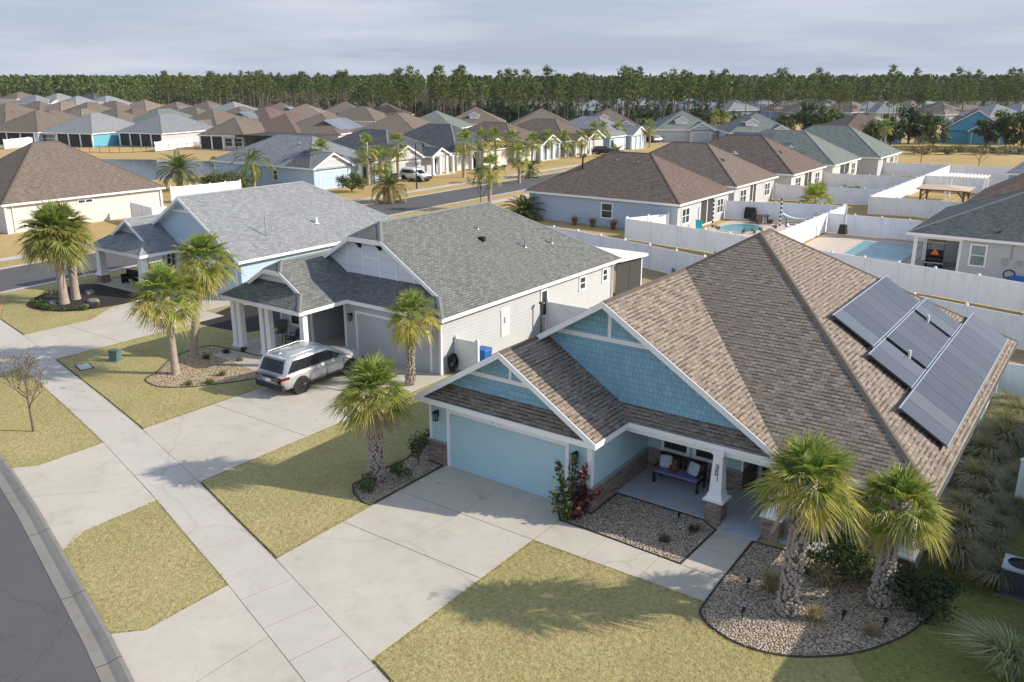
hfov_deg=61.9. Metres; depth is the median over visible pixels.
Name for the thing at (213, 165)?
palm tree
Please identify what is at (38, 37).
sky
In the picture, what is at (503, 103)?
evergreen tree
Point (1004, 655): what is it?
ornamental grass
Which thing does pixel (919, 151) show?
shrub
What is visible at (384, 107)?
house
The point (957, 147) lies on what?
shrub
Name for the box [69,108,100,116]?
house
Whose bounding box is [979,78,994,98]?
pine tree
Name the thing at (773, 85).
pine tree
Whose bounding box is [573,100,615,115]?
house
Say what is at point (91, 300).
boulder
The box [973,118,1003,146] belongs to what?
leafy tree
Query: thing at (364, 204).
street kerb
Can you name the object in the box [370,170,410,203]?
feather palm
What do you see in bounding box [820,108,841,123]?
leafy tree
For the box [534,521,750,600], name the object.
entrance path
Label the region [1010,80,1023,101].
pine tree
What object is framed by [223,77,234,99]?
pine tree
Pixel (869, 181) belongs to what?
fence
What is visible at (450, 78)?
pine tree
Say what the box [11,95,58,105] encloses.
house
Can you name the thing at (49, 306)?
shrub
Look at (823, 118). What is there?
leafy tree
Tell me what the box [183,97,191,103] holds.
evergreen tree
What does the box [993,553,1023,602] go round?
air conditioner
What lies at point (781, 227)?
patio
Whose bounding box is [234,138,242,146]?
window
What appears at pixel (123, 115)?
house
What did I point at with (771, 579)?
ornamental grass
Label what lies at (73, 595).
kerb joint
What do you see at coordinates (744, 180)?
house
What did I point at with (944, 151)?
shrub
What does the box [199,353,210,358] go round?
ornamental grass
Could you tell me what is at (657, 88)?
pine tree
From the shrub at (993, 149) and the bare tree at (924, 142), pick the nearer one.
the bare tree at (924, 142)
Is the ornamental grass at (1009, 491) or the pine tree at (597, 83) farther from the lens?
the pine tree at (597, 83)
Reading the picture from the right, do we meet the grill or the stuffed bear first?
the grill
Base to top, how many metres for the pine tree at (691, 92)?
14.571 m
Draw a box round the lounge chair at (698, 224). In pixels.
[696,220,703,229]
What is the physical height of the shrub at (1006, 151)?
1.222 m
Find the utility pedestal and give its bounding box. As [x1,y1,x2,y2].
[106,348,124,362]
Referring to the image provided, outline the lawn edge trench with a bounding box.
[0,319,393,681]
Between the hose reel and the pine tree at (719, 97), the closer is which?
the hose reel
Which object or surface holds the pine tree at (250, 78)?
on the forest floor
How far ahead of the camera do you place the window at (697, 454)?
29.28 m
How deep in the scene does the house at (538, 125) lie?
157.12 m
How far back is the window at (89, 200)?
82.15 m
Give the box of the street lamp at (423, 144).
[415,142,424,188]
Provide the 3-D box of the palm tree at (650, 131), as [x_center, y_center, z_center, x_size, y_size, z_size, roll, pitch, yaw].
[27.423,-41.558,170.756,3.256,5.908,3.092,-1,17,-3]
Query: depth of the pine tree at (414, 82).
245.79 m
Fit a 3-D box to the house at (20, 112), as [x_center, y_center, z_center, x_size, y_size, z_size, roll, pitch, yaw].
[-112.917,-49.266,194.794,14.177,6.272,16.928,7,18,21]
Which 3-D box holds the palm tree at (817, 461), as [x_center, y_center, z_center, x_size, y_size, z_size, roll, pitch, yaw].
[7.483,4.692,21.751,3.080,5.407,2.954,-10,20,-29]
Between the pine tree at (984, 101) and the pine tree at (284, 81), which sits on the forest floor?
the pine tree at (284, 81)
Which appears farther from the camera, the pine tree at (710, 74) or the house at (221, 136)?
the pine tree at (710, 74)
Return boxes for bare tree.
[0,348,51,431]
[283,93,298,106]
[419,89,431,113]
[423,94,445,110]
[432,91,456,113]
[442,96,458,112]
[912,134,935,161]
[970,150,990,165]
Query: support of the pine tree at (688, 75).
on the forest floor
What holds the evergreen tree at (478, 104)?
on the forest floor
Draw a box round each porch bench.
[120,269,138,284]
[652,451,706,493]
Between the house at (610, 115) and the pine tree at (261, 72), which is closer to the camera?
the house at (610, 115)
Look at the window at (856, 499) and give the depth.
26.43 m
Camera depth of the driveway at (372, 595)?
24.12 m
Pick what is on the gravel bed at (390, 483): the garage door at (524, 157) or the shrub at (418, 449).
the shrub at (418, 449)
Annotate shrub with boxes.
[29,297,41,302]
[47,303,56,310]
[81,303,87,310]
[353,472,375,492]
[389,459,412,477]
[405,429,427,464]
[421,425,429,444]
[493,164,506,169]
[548,452,601,522]
[803,526,877,584]
[840,184,863,188]
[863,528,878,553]
[879,564,965,625]
[900,146,920,151]
[909,148,930,154]
[918,147,935,151]
[924,144,945,150]
[933,147,955,154]
[937,147,956,153]
[950,144,969,150]
[958,146,976,151]
[960,148,986,152]
[968,148,989,153]
[978,144,992,151]
[985,145,1007,150]
[993,148,1017,153]
[1001,145,1022,153]
[1014,147,1023,152]
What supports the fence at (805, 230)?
on the ground at (98, 231)
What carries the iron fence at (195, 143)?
on the ground at (98, 231)
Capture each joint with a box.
[1,460,121,667]
[198,492,529,680]
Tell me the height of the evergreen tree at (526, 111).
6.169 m
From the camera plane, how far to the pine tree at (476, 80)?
317.28 m
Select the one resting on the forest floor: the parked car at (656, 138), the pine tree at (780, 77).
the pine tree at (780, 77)
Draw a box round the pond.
[102,159,213,179]
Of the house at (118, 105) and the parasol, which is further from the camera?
the house at (118, 105)
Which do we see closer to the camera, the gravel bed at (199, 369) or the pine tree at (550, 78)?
the gravel bed at (199, 369)
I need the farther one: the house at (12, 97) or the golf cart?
the house at (12, 97)
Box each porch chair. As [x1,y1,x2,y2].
[274,319,287,341]
[284,328,299,344]
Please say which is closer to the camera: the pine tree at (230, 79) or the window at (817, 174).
the window at (817, 174)
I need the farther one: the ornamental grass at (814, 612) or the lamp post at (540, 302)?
the lamp post at (540, 302)
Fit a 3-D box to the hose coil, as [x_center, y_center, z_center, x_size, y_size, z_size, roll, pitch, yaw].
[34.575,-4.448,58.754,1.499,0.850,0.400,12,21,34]
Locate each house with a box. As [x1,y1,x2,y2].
[0,92,30,103]
[0,103,34,113]
[0,110,69,144]
[0,111,21,123]
[0,140,165,233]
[10,111,26,114]
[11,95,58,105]
[23,101,50,110]
[41,112,135,146]
[45,93,71,101]
[45,101,76,110]
[45,110,78,119]
[62,102,113,112]
[63,96,95,104]
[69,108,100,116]
[82,93,102,99]
[87,181,393,294]
[94,96,131,104]
[101,101,130,110]
[101,109,136,121]
[115,113,213,146]
[124,108,148,115]
[129,99,163,110]
[133,108,191,122]
[149,102,200,111]
[179,107,206,115]
[189,109,239,126]
[193,101,220,109]
[197,117,265,149]
[207,102,257,110]
[210,134,385,189]
[220,201,647,374]
[225,106,260,122]
[254,107,286,122]
[262,113,308,138]
[270,102,294,111]
[285,104,335,116]
[296,112,364,140]
[325,102,356,113]
[330,128,454,178]
[336,106,392,125]
[351,112,432,133]
[373,103,414,114]
[402,123,510,170]
[414,217,1017,578]
[420,111,473,128]
[455,107,505,124]
[466,121,561,162]
[510,108,567,124]
[515,118,605,156]
[524,151,733,227]
[565,116,647,149]
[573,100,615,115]
[590,108,643,127]
[608,98,644,114]
[633,98,651,105]
[644,110,717,142]
[649,141,778,201]
[650,100,677,115]
[667,99,701,114]
[700,99,716,110]
[708,134,826,195]
[709,100,759,117]
[715,112,791,137]
[733,129,860,181]
[746,99,772,107]
[759,100,792,119]
[779,101,828,120]
[804,125,901,175]
[817,100,837,106]
[821,112,904,143]
[828,101,863,115]
[860,101,876,114]
[867,101,908,120]
[898,100,922,107]
[903,102,966,123]
[906,189,1023,279]
[920,100,935,105]
[940,109,1007,144]
[952,102,980,109]
[955,103,1016,118]
[963,173,1023,202]
[1005,103,1023,112]
[1005,162,1023,178]
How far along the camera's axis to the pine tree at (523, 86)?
256.62 m
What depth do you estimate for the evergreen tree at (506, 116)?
237.53 m
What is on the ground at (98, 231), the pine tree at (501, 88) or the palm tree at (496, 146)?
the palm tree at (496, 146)
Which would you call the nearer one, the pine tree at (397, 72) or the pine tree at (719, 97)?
the pine tree at (397, 72)
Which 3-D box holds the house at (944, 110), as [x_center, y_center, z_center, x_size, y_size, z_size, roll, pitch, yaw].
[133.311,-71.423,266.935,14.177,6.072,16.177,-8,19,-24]
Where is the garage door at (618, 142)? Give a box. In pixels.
[614,139,624,149]
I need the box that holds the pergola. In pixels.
[943,173,990,199]
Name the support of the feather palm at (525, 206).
on the ground at (98, 231)
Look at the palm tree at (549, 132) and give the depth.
144.98 m
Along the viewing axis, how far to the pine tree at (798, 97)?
279.53 m
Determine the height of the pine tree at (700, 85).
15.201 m
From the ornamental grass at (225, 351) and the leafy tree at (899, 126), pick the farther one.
the leafy tree at (899, 126)
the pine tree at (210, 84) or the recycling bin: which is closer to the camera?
the recycling bin
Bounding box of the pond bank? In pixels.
[150,159,212,180]
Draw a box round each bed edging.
[145,345,261,387]
[352,446,443,504]
[558,493,715,563]
[699,541,934,657]
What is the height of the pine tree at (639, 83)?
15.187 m
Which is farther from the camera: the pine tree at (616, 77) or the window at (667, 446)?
the pine tree at (616, 77)
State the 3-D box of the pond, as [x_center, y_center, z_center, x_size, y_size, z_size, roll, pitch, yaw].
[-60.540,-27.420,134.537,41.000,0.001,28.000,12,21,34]
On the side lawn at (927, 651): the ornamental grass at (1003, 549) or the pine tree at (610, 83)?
the ornamental grass at (1003, 549)
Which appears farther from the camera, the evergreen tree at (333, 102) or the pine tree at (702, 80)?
the evergreen tree at (333, 102)
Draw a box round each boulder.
[48,299,57,303]
[84,290,94,294]
[87,298,99,303]
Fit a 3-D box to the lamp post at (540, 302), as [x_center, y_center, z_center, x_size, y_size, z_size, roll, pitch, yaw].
[1.575,-1.133,46.062,0.220,2.000,0.220,12,21,34]
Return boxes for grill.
[744,207,756,218]
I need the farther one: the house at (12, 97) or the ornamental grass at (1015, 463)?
the house at (12, 97)
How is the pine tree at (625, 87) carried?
on the forest floor
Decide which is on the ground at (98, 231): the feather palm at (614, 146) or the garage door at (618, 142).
the feather palm at (614, 146)
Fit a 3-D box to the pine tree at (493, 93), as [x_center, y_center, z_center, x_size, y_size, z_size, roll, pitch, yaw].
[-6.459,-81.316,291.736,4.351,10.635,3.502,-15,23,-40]
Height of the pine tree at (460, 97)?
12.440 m
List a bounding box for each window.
[42,134,55,140]
[77,198,93,204]
[166,253,176,269]
[224,138,232,146]
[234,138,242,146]
[272,168,278,180]
[290,315,298,326]
[540,288,547,317]
[578,275,586,291]
[600,202,612,218]
[601,267,607,282]
[660,440,690,457]
[681,206,689,224]
[691,448,713,463]
[716,197,723,213]
[739,188,746,200]
[763,182,769,196]
[795,176,800,184]
[814,171,819,182]
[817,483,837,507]
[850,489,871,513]
[851,162,855,173]
[967,243,987,267]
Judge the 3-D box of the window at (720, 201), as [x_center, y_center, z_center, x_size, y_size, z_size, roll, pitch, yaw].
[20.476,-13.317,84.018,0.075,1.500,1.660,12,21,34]
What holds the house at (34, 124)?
on the ground at (98, 231)
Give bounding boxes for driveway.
[0,304,222,372]
[12,355,445,549]
[93,292,229,318]
[111,466,564,681]
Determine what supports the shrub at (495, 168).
on the ground at (98, 231)
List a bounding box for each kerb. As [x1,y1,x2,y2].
[0,171,565,269]
[0,189,525,293]
[0,454,134,681]
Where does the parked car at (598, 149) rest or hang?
on the ground at (98, 231)
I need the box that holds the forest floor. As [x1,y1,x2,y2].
[0,81,1023,128]
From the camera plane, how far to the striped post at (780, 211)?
80.69 m
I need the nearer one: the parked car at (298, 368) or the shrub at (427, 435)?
the shrub at (427, 435)
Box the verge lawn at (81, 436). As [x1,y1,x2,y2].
[0,354,304,681]
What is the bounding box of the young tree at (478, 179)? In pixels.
[467,172,494,201]
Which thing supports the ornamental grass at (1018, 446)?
on the backyard ground at (649, 275)
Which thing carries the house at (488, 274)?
on the front lawn at (134, 396)
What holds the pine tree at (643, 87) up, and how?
on the forest floor
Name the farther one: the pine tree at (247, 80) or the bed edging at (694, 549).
the pine tree at (247, 80)
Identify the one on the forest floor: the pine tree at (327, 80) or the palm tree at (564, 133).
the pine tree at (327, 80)
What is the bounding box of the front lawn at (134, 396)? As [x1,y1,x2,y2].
[0,276,996,681]
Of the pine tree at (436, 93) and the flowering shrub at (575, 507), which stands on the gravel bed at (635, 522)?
the flowering shrub at (575, 507)
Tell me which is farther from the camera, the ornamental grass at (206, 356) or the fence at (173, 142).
the fence at (173, 142)
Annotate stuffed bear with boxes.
[669,458,678,473]
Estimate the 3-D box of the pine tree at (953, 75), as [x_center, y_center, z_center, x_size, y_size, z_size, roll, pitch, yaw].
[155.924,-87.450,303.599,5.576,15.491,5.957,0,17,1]
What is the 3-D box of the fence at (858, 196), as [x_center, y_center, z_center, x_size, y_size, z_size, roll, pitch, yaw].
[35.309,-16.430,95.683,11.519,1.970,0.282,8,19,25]
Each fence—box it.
[2,137,33,148]
[69,142,203,152]
[129,201,166,217]
[154,137,192,151]
[169,179,240,201]
[454,335,479,369]
[546,299,591,329]
[547,225,1023,349]
[624,217,1023,312]
[627,212,669,223]
[724,199,843,221]
[774,183,883,204]
[779,204,846,242]
[824,172,916,189]
[826,211,923,241]
[867,165,949,213]
[868,195,962,217]
[882,162,1013,179]
[924,174,1004,192]
[997,363,1023,403]
[1015,457,1023,498]
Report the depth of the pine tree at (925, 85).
266.54 m
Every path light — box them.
[841,609,846,620]
[883,617,888,628]
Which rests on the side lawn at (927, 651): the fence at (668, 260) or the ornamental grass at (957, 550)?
the ornamental grass at (957, 550)
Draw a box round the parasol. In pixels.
[837,203,847,235]
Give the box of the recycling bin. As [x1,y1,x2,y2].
[479,346,492,360]
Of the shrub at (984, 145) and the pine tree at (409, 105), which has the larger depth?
the pine tree at (409, 105)
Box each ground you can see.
[0,97,1023,674]
[613,262,1023,458]
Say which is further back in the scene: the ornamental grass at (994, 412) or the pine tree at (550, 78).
the pine tree at (550, 78)
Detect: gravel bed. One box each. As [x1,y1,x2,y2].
[146,346,256,386]
[354,444,440,503]
[561,494,713,561]
[701,543,930,654]
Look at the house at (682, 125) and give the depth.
185.40 m
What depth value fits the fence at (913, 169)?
120.16 m
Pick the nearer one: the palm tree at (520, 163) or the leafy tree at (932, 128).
the palm tree at (520, 163)
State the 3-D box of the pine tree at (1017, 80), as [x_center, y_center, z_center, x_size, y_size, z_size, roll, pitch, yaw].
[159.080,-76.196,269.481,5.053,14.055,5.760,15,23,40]
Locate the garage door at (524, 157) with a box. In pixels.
[522,149,533,161]
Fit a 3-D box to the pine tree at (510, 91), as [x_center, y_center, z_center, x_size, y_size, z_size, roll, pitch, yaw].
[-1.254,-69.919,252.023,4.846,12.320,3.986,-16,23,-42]
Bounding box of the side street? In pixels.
[0,172,562,291]
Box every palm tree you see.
[12,197,94,304]
[39,198,98,299]
[122,258,207,374]
[169,229,244,357]
[208,156,215,171]
[310,136,331,152]
[319,349,421,482]
[353,131,380,185]
[362,143,396,183]
[382,129,408,181]
[383,286,443,385]
[452,126,478,177]
[473,126,495,165]
[476,150,506,202]
[484,126,505,166]
[503,127,524,163]
[506,142,531,182]
[525,130,543,161]
[538,129,557,157]
[556,128,572,156]
[573,130,589,157]
[587,120,601,147]
[599,119,612,138]
[613,121,626,129]
[642,118,656,147]
[710,109,720,126]
[720,110,732,122]
[737,424,872,618]
[796,178,839,204]
[843,459,959,609]
[878,118,893,142]
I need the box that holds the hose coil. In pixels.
[1003,270,1023,281]
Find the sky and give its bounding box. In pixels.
[0,0,1023,78]
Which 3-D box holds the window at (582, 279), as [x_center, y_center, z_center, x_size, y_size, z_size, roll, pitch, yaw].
[4.112,-3.374,49.680,0.075,0.850,0.810,12,21,34]
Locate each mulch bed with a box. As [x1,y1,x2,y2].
[26,284,142,310]
[200,305,280,331]
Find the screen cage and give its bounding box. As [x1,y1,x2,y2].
[235,132,340,149]
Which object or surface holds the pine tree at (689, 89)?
on the forest floor
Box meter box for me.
[75,363,93,370]
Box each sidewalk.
[0,164,580,261]
[0,320,388,681]
[118,194,528,277]
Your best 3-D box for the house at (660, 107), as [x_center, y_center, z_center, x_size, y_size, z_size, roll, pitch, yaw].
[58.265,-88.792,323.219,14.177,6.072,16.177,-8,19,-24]
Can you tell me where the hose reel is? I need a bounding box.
[448,353,457,372]
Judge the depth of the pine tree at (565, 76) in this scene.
293.34 m
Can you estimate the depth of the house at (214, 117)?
201.04 m
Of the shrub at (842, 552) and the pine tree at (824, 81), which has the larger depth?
the pine tree at (824, 81)
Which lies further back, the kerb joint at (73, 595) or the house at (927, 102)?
the house at (927, 102)
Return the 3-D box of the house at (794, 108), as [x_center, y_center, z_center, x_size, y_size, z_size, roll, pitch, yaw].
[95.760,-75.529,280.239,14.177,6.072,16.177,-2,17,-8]
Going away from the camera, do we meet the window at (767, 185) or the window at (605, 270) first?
the window at (605, 270)
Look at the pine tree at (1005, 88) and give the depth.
267.82 m
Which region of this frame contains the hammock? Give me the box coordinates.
[782,211,816,223]
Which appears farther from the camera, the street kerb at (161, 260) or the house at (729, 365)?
the street kerb at (161, 260)
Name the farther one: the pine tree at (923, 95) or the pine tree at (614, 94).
the pine tree at (614, 94)
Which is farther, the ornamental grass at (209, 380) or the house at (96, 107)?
the house at (96, 107)
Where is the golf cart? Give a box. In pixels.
[924,239,945,267]
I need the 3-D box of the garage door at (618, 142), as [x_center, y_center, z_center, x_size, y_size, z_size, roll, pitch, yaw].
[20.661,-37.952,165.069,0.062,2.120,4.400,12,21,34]
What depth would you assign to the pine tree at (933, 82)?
336.45 m
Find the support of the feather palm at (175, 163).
on the ground at (98, 231)
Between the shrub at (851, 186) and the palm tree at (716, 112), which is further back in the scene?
the palm tree at (716, 112)
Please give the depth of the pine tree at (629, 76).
233.87 m
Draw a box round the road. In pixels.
[0,488,100,681]
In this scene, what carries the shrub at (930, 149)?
on the ground at (98, 231)
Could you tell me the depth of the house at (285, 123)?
174.12 m
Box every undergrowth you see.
[375,98,722,120]
[742,99,1019,105]
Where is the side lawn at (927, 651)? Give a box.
[849,405,1023,681]
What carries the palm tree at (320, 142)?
on the ground at (98, 231)
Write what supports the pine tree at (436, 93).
on the forest floor
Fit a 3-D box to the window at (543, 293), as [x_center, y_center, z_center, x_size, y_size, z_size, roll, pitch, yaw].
[1.764,-2.076,46.660,0.075,1.550,0.760,12,21,34]
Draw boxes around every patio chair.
[750,213,756,221]
[755,215,762,223]
[767,214,772,223]
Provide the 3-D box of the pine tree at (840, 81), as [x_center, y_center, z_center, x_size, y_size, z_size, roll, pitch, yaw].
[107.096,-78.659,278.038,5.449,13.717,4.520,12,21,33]
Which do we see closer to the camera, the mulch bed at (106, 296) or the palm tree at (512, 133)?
the mulch bed at (106, 296)
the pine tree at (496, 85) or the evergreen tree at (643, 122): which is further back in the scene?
the pine tree at (496, 85)
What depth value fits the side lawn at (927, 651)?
21.28 m
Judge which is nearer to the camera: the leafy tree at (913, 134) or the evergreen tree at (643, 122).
the leafy tree at (913, 134)
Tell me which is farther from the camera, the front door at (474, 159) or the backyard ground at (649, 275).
the front door at (474, 159)
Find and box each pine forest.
[0,73,414,96]
[90,75,400,106]
[349,73,1023,101]
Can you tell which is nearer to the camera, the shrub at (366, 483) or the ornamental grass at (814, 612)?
the ornamental grass at (814, 612)
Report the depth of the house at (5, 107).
253.94 m
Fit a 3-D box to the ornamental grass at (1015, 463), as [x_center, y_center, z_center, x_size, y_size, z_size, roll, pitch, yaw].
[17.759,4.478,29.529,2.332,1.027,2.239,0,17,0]
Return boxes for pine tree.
[155,70,169,102]
[161,75,174,102]
[164,78,173,101]
[172,75,181,94]
[176,72,184,101]
[180,76,191,102]
[183,74,198,105]
[204,71,215,101]
[212,73,224,100]
[214,78,224,104]
[222,75,231,102]
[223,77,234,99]
[228,78,237,101]
[233,78,242,101]
[235,70,244,99]
[241,76,252,102]
[244,71,255,104]
[246,72,256,107]
[251,70,265,107]
[255,70,269,106]
[256,78,267,105]
[262,75,270,105]
[264,76,274,105]
[270,78,277,100]
[274,72,285,102]
[279,77,288,100]
[288,74,298,100]
[291,74,300,105]
[295,71,308,95]
[296,71,305,102]
[312,72,322,107]
[316,77,326,99]
[320,78,331,104]
[321,74,328,97]
[329,74,339,98]
[333,69,345,102]
[337,72,349,99]
[339,69,352,101]
[367,78,378,107]
[373,73,382,96]
[377,78,397,111]
[379,78,387,97]
[389,68,407,106]
[392,67,408,105]
[393,80,401,100]
[399,83,412,112]
[400,65,416,111]
[402,94,413,111]
[405,79,417,114]
[406,77,423,115]
[413,70,424,102]
[426,65,447,110]
[428,74,437,105]
[428,79,446,99]
[430,76,445,109]
[436,77,453,112]
[437,81,451,101]
[445,76,454,101]
[446,72,465,116]
[452,64,470,112]
[456,78,474,111]
[456,83,468,113]
[466,73,479,95]
[471,75,480,102]
[475,81,491,108]
[488,87,497,102]
[489,79,500,103]
[493,69,503,96]
[496,81,508,100]
[500,82,512,110]
[502,68,514,103]
[502,75,521,116]
[509,81,526,117]
[510,69,521,94]
[514,80,526,102]
[520,68,535,91]
[526,78,539,110]
[538,64,556,110]
[547,73,566,114]
[551,78,562,113]
[554,74,567,112]
[558,85,573,118]
[566,72,587,115]
[570,72,587,114]
[574,71,593,114]
[588,79,603,100]
[597,93,606,107]
[599,75,612,99]
[601,93,611,108]
[604,81,615,103]
[607,84,618,106]
[608,65,631,113]
[610,80,621,111]
[616,66,634,116]
[617,71,637,118]
[617,78,634,116]
[621,96,633,116]
[624,67,640,105]
[627,72,643,115]
[631,73,647,103]
[632,65,649,89]
[639,79,648,99]
[645,93,655,114]
[647,82,659,121]
[650,85,660,104]
[656,71,674,116]
[659,88,669,116]
[660,94,669,113]
[666,68,677,113]
[669,80,682,112]
[669,83,684,108]
[676,71,698,112]
[679,69,688,98]
[680,74,696,111]
[681,75,696,113]
[695,74,703,99]
[695,74,709,119]
[700,96,709,111]
[701,77,717,115]
[706,70,722,101]
[706,72,714,107]
[711,85,722,109]
[712,73,727,108]
[716,68,731,124]
[717,89,732,107]
[731,74,745,100]
[731,85,741,99]
[738,84,754,113]
[747,90,755,102]
[754,76,769,111]
[755,84,767,100]
[762,76,773,113]
[765,78,781,119]
[770,73,783,100]
[770,93,781,119]
[773,68,788,97]
[778,67,792,99]
[792,83,802,102]
[796,79,814,100]
[802,74,821,111]
[809,73,821,101]
[813,66,827,103]
[817,90,827,104]
[819,71,834,99]
[828,84,841,106]
[829,82,844,107]
[832,77,850,110]
[838,86,853,114]
[844,76,859,97]
[853,82,863,102]
[857,86,867,101]
[861,75,877,114]
[881,64,900,104]
[886,92,895,113]
[888,71,905,99]
[888,85,904,116]
[889,86,901,114]
[907,67,922,100]
[911,92,923,107]
[913,73,928,100]
[915,73,936,104]
[918,87,929,104]
[922,74,934,99]
[939,84,950,102]
[942,72,960,104]
[948,84,961,103]
[952,66,964,98]
[954,71,974,106]
[957,85,970,108]
[960,79,977,98]
[970,69,984,103]
[976,81,992,97]
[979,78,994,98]
[980,94,988,105]
[992,82,1002,103]
[992,83,1008,104]
[996,79,1014,104]
[998,82,1009,105]
[1003,67,1016,103]
[1005,84,1017,105]
[1009,77,1022,103]
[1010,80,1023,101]
[1011,68,1023,101]
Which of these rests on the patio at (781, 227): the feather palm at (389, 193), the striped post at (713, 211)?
the striped post at (713, 211)
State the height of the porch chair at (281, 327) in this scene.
1.021 m
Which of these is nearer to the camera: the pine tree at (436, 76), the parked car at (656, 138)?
the parked car at (656, 138)
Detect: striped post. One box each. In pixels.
[712,199,714,224]
[779,198,782,225]
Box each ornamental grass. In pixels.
[182,378,194,385]
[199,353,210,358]
[204,377,214,383]
[216,369,226,375]
[222,348,233,353]
[236,356,243,361]
[570,215,577,224]
[588,216,596,227]
[608,219,617,229]
[658,531,674,542]
[687,522,704,532]
[752,563,780,593]
[802,600,830,622]
[804,557,843,587]
[860,622,884,636]
[917,527,1000,578]
[918,501,1006,552]
[931,607,1023,681]
[937,486,1007,527]
[948,453,1012,493]
[948,474,1016,510]
[954,552,1023,592]
[955,455,1009,481]
[961,430,1017,464]
[966,430,1022,463]
[971,511,1022,543]
[973,416,1023,453]
[974,533,1022,559]
[977,411,1023,440]
[981,406,1023,422]
[982,502,1023,528]
[986,396,1023,421]
[988,387,1023,407]
[990,494,1023,518]
[991,462,1019,489]
[993,456,1022,474]
[993,481,1015,500]
[1007,450,1023,463]
[1014,439,1023,456]
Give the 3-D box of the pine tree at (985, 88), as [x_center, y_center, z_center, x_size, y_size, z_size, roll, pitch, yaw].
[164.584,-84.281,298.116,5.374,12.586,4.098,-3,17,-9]
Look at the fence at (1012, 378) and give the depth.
36.72 m
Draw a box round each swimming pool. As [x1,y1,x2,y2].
[717,223,765,232]
[840,240,920,262]
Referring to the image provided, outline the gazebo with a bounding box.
[916,184,975,201]
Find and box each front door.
[473,154,475,167]
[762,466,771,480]
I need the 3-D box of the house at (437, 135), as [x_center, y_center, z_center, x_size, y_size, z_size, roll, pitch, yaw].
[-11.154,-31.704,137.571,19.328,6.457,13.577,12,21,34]
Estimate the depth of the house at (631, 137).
168.01 m
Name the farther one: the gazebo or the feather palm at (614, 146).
the feather palm at (614, 146)
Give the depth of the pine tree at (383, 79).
311.30 m
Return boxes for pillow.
[659,454,672,467]
[687,461,700,476]
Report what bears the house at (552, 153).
on the ground at (98, 231)
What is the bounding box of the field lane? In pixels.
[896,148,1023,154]
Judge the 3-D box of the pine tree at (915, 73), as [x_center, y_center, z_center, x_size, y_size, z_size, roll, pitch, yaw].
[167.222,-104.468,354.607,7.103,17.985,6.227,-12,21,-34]
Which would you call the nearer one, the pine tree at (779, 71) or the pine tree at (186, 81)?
the pine tree at (779, 71)
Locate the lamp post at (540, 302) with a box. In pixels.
[539,301,543,332]
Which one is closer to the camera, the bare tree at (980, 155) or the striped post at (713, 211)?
the striped post at (713, 211)
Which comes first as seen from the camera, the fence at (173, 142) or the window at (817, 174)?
the window at (817, 174)
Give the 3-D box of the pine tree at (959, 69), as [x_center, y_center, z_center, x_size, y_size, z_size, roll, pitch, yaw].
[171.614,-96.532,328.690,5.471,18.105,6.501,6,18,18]
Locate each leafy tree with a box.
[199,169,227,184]
[207,165,257,187]
[335,171,368,191]
[776,113,795,129]
[789,101,820,129]
[802,104,833,127]
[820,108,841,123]
[834,113,847,119]
[861,119,884,141]
[879,113,908,145]
[896,104,924,143]
[911,113,929,143]
[919,110,952,146]
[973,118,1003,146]
[988,109,1023,145]
[1005,117,1023,145]
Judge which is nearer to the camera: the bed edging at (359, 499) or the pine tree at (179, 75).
the bed edging at (359, 499)
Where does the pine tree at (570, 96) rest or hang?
on the forest floor
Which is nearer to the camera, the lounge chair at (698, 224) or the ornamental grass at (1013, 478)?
the ornamental grass at (1013, 478)
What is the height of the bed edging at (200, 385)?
0.055 m
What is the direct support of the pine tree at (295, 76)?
on the forest floor
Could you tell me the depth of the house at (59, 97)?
405.37 m
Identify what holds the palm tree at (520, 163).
on the ground at (98, 231)
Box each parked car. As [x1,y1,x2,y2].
[255,341,363,394]
[400,167,431,181]
[592,146,615,153]
[648,135,662,142]
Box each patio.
[703,219,797,236]
[806,233,928,263]
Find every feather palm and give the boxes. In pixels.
[152,149,201,187]
[228,148,275,186]
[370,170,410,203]
[501,195,545,220]
[521,159,542,177]
[603,143,627,152]
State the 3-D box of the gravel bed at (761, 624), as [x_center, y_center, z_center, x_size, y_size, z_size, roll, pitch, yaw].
[8.095,7.084,22.721,5.188,0.001,5.348,12,21,34]
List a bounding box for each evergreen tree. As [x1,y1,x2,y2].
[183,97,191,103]
[319,99,328,109]
[329,98,338,106]
[413,100,425,117]
[452,102,468,115]
[475,100,485,109]
[482,104,494,111]
[484,100,500,115]
[495,98,509,119]
[498,103,517,122]
[507,101,520,118]
[516,104,528,118]
[522,107,534,115]
[628,116,637,122]
[638,119,645,126]
[699,112,710,123]
[709,113,720,124]
[718,110,731,123]
[728,109,741,120]
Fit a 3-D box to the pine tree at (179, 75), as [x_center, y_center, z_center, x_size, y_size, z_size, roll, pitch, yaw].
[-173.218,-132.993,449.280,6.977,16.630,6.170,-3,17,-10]
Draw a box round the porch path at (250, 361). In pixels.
[214,349,261,370]
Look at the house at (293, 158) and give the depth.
110.85 m

